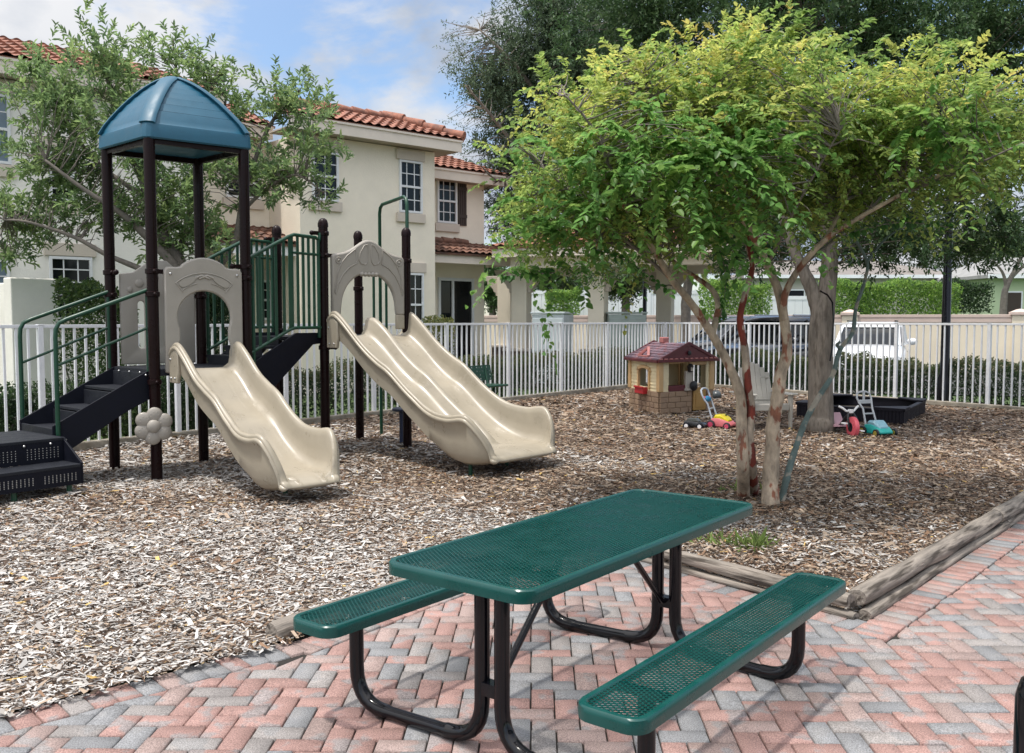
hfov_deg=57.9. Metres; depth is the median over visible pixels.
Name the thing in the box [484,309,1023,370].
boundary wall
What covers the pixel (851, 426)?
toy tricycle
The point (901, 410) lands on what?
sandbox
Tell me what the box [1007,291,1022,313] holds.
door
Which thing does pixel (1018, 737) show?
bollard
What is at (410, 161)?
window
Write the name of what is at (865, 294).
window
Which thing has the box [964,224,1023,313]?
tree
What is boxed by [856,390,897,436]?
toy mower
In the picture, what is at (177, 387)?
picket fence
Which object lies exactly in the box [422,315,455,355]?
bush
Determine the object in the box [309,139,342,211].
window
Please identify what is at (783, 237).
background tree
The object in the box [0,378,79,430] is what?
shrub
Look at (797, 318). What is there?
parked car
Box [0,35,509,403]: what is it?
townhouse
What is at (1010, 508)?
landscape timber
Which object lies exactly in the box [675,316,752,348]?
parked car
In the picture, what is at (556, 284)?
house
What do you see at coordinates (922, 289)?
clipped hedge
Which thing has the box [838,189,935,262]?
background tree
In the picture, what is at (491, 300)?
background tree
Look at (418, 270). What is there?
window
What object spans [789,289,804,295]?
window
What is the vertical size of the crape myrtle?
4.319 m
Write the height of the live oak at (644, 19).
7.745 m
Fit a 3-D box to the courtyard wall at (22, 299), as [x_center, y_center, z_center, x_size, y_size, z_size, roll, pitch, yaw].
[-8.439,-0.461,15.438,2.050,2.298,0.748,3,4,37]
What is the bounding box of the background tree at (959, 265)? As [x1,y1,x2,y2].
[887,207,1023,270]
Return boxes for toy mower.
[700,387,735,428]
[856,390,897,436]
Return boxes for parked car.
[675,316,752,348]
[704,314,835,379]
[833,320,917,386]
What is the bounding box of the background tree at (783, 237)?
[707,181,817,276]
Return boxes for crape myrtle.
[465,0,1023,507]
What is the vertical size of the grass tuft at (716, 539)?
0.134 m
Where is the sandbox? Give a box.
[795,393,926,424]
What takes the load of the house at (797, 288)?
on the ground
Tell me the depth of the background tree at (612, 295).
35.66 m
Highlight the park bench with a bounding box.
[468,365,507,392]
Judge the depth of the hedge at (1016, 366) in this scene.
18.68 m
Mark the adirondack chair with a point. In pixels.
(761, 385)
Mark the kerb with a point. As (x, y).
(90, 444)
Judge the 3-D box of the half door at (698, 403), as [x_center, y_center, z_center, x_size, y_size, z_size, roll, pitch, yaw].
[3.336,0.394,16.472,0.310,0.404,0.049,-2,4,-33]
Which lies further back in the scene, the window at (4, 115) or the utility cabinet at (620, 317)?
the utility cabinet at (620, 317)
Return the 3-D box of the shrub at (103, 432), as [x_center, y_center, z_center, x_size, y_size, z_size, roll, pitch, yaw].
[-5.579,0.499,12.550,0.885,0.789,1.116,3,4,39]
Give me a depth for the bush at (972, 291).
37.97 m
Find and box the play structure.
[0,76,556,505]
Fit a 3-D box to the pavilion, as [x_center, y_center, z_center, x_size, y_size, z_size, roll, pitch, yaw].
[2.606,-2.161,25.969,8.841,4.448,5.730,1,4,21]
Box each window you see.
[0,79,16,177]
[0,245,13,282]
[43,135,80,214]
[44,242,97,331]
[222,157,264,209]
[258,269,270,329]
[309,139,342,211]
[396,148,425,223]
[399,263,426,332]
[435,181,459,232]
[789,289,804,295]
[849,294,871,314]
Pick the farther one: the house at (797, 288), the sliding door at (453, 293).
the house at (797, 288)
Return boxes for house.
[534,276,583,314]
[718,261,942,314]
[934,257,1023,314]
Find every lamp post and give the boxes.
[643,279,646,321]
[937,188,952,400]
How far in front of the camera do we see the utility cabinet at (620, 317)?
23.95 m
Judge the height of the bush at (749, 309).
2.465 m
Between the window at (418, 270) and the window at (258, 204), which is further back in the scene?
the window at (418, 270)
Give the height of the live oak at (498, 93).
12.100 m
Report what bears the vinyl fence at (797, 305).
on the ground
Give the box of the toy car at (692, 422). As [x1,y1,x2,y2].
[683,417,707,428]
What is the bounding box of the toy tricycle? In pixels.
[833,405,864,436]
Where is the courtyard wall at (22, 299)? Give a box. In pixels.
[0,277,59,409]
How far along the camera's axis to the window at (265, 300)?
21.57 m
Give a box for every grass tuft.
[689,528,742,547]
[709,527,780,552]
[717,479,761,491]
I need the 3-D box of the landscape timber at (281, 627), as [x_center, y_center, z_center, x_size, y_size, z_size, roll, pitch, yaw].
[-0.420,1.230,5.764,0.133,0.094,2.684,25,17,33]
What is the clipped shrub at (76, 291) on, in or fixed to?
on the ground
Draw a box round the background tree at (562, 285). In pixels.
[534,275,639,299]
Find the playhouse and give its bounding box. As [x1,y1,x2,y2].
[624,337,719,413]
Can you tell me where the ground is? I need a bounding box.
[4,387,1023,712]
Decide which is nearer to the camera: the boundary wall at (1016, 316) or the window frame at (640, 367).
the window frame at (640, 367)
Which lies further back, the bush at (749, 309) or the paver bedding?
the bush at (749, 309)
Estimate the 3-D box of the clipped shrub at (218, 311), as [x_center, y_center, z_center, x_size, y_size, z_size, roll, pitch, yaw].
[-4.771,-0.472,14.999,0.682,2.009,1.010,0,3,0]
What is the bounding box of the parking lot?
[483,365,1023,395]
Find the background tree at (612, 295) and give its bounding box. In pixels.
[608,275,652,311]
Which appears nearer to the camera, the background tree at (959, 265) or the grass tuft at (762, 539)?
the grass tuft at (762, 539)
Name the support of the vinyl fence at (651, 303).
on the ground
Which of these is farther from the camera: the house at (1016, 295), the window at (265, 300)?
the house at (1016, 295)
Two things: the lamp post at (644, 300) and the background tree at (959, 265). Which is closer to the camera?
the lamp post at (644, 300)
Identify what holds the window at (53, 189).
in the townhouse
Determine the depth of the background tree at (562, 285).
45.29 m
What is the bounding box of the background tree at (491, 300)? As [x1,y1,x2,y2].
[484,242,534,314]
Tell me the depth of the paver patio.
4.11 m
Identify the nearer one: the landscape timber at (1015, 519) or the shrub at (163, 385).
the landscape timber at (1015, 519)
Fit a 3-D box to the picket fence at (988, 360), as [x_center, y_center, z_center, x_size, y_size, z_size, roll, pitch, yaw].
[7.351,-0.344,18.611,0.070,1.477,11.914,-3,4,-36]
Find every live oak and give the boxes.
[434,0,636,347]
[518,0,1023,434]
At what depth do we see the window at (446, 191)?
24.81 m
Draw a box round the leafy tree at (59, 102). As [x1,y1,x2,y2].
[0,0,353,429]
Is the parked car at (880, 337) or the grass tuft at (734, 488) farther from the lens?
the parked car at (880, 337)
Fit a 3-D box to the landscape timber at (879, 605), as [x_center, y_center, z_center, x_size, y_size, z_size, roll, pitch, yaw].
[2.913,1.241,6.197,0.100,0.067,2.984,2,4,41]
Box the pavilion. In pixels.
[486,229,777,382]
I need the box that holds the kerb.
[73,382,1023,450]
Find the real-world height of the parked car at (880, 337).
1.622 m
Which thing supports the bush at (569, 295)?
on the ground
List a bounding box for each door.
[437,277,473,359]
[692,387,705,409]
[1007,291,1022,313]
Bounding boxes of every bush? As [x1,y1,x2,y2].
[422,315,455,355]
[544,286,580,314]
[698,277,772,314]
[935,275,995,313]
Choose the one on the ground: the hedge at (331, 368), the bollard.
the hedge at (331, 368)
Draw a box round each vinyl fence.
[532,289,711,314]
[763,292,809,314]
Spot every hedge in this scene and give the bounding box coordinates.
[208,345,633,424]
[695,347,1023,406]
[818,277,962,314]
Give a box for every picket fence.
[0,322,664,440]
[664,322,1023,406]
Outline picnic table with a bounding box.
[293,489,845,752]
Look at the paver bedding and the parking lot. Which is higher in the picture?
the parking lot
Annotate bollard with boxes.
[1013,676,1023,752]
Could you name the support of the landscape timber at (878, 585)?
on the landscape timber at (879, 605)
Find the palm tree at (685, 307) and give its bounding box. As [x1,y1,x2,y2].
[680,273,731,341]
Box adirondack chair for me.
[729,362,797,430]
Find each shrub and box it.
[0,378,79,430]
[0,392,34,431]
[50,275,140,389]
[86,402,147,440]
[121,376,194,436]
[145,364,212,431]
[207,292,228,362]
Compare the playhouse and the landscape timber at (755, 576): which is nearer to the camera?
the landscape timber at (755, 576)
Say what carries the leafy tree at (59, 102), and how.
on the ground
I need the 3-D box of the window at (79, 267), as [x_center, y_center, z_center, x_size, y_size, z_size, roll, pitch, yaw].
[-8.287,-1.667,17.408,0.912,1.665,0.070,-3,5,-40]
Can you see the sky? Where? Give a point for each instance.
(379, 55)
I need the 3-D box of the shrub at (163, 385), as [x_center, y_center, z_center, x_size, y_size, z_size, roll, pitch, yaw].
[-5.100,0.358,13.142,0.923,1.011,1.237,3,4,37]
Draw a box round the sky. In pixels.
[0,0,1023,314]
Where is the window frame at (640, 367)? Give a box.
[636,365,650,388]
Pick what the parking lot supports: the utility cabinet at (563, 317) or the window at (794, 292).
the utility cabinet at (563, 317)
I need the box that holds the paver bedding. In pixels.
[32,526,1014,752]
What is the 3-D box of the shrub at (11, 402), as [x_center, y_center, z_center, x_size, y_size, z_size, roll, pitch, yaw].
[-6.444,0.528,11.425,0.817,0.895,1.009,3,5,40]
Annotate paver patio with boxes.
[0,519,1023,752]
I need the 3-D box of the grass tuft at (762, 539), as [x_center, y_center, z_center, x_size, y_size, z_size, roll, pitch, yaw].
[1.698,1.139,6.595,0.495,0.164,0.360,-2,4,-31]
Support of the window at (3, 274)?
in the townhouse
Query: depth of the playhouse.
16.36 m
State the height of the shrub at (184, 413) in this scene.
1.076 m
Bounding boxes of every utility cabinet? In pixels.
[530,312,574,383]
[606,312,647,382]
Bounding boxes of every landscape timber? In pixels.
[266,548,500,641]
[604,550,858,619]
[664,549,855,607]
[848,510,1001,604]
[858,521,1010,619]
[991,491,1023,522]
[1006,509,1023,526]
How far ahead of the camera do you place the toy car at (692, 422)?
13.80 m
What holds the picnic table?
on the paver patio
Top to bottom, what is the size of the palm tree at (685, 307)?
3.847 m
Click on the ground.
(426, 591)

